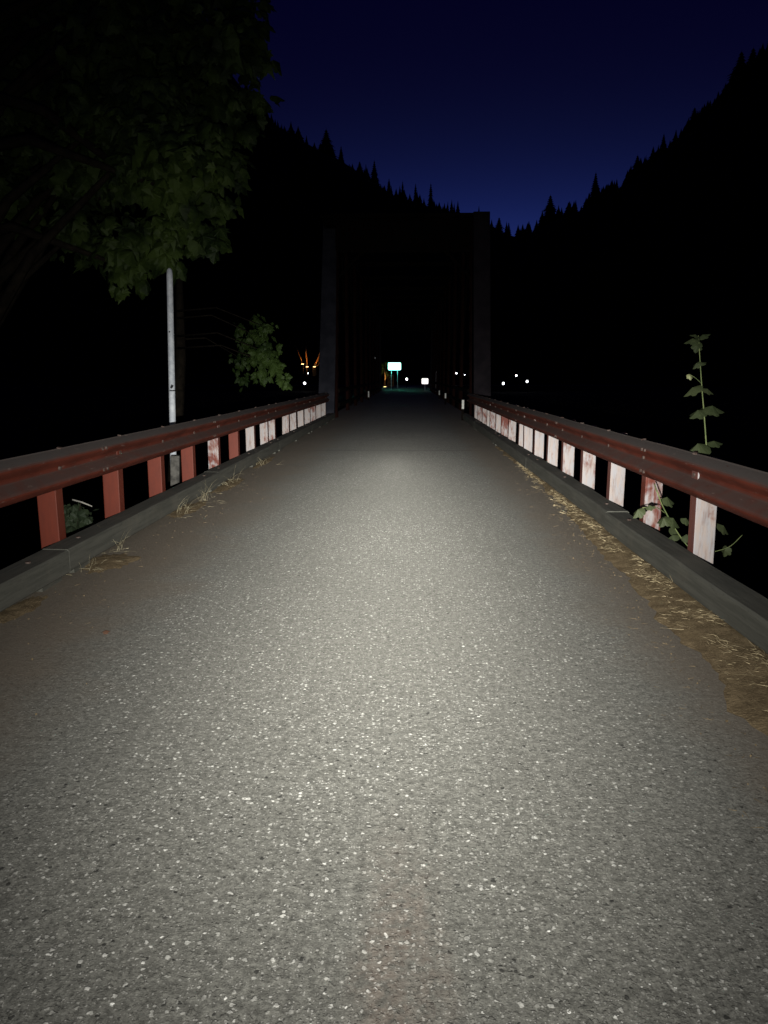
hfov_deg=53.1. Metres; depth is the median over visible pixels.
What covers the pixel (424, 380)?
road sign
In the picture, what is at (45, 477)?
guardrail
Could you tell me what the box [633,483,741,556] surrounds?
vine
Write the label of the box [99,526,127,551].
grass tuft
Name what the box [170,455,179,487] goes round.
concrete block
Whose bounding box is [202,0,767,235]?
sky
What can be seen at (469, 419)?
kerb timber
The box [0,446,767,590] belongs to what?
river
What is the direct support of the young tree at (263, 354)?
on the ground
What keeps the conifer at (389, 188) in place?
on the ground
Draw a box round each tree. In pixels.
[0,0,284,327]
[167,258,292,489]
[381,360,390,386]
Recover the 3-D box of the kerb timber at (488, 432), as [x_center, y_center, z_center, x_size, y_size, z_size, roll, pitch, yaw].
[2.539,-1.998,19.026,0.217,0.211,4.688,0,10,2]
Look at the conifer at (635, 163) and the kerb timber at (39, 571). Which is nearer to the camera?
the kerb timber at (39, 571)
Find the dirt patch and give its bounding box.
[0,456,274,623]
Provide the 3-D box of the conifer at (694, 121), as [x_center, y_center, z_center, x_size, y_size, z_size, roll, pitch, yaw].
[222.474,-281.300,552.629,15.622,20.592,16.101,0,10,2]
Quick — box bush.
[64,503,98,537]
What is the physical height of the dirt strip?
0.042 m
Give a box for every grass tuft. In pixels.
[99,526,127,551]
[177,497,195,516]
[197,479,221,502]
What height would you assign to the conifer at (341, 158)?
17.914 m
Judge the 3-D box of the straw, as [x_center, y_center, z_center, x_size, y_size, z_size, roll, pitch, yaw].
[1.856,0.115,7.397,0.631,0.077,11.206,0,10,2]
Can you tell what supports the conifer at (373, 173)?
on the ground
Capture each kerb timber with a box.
[0,550,69,611]
[42,472,219,572]
[205,441,279,485]
[271,425,311,450]
[305,413,334,431]
[463,413,480,428]
[474,422,499,442]
[492,434,536,467]
[526,457,628,527]
[605,512,767,653]
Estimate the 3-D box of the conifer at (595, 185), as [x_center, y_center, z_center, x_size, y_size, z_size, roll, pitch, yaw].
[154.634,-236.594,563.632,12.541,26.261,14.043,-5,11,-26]
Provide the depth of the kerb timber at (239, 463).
11.93 m
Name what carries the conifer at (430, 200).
on the ground
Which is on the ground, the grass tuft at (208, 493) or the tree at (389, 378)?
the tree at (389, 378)
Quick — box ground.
[0,0,767,598]
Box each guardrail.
[0,393,329,548]
[467,393,767,565]
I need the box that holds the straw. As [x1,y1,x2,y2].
[519,465,767,710]
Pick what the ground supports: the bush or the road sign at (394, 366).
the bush
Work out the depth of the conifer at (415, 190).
566.68 m
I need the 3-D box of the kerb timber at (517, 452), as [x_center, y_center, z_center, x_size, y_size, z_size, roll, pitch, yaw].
[2.390,-1.174,14.350,0.216,0.215,4.788,0,10,2]
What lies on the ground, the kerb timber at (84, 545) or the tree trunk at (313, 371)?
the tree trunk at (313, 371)
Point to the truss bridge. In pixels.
(346, 236)
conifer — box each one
[319,130,338,158]
[338,147,344,162]
[356,162,362,173]
[371,161,379,186]
[387,181,391,193]
[413,184,416,201]
[427,184,432,206]
[495,218,504,232]
[543,194,556,222]
[590,173,601,201]
[632,156,639,172]
[657,135,666,156]
[689,108,698,128]
[719,52,746,95]
[737,47,759,80]
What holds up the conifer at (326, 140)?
on the ground
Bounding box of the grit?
[14,474,766,878]
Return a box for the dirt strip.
[496,447,767,735]
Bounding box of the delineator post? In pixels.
[461,400,463,419]
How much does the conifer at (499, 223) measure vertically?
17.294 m
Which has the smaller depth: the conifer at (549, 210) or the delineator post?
the delineator post
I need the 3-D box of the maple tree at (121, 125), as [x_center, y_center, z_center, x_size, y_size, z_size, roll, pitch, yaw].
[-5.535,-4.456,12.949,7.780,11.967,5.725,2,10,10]
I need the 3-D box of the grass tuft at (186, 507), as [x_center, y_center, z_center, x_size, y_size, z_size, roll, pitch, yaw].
[-2.159,-0.090,8.286,0.430,0.190,0.753,1,10,8]
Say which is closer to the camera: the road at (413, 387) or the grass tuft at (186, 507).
the grass tuft at (186, 507)
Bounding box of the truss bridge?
[319,211,490,417]
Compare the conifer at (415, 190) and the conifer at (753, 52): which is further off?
the conifer at (415, 190)
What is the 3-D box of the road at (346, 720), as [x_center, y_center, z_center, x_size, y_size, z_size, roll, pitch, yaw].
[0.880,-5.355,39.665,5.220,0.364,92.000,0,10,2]
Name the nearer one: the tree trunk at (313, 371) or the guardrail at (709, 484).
the guardrail at (709, 484)
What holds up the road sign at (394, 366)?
on the road at (413, 387)
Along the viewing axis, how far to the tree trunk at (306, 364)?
117.98 m
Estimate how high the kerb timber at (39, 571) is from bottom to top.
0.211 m
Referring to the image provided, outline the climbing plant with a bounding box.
[684,334,723,455]
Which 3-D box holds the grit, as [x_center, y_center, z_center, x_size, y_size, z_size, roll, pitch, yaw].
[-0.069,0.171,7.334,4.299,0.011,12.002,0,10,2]
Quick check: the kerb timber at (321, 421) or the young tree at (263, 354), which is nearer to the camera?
the young tree at (263, 354)
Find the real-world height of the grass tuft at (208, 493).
0.264 m
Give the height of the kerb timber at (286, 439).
0.215 m
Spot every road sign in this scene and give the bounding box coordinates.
[388,362,400,388]
[421,378,428,389]
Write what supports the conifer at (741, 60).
on the ground
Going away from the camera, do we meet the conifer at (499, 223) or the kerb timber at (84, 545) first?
the kerb timber at (84, 545)
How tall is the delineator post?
0.681 m
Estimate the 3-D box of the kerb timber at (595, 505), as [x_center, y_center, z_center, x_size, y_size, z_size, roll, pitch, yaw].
[2.248,-0.334,9.576,0.215,0.221,4.888,0,10,2]
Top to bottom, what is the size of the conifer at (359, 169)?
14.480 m
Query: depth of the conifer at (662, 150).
555.75 m
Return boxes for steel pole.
[166,268,175,456]
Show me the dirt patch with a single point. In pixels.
(33, 603)
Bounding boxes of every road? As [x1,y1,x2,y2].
[0,390,767,1023]
[160,385,652,389]
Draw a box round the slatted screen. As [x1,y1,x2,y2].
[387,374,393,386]
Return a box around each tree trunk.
[306,349,307,375]
[312,353,319,375]
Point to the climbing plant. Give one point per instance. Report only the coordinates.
(702, 449)
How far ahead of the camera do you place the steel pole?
10.56 m

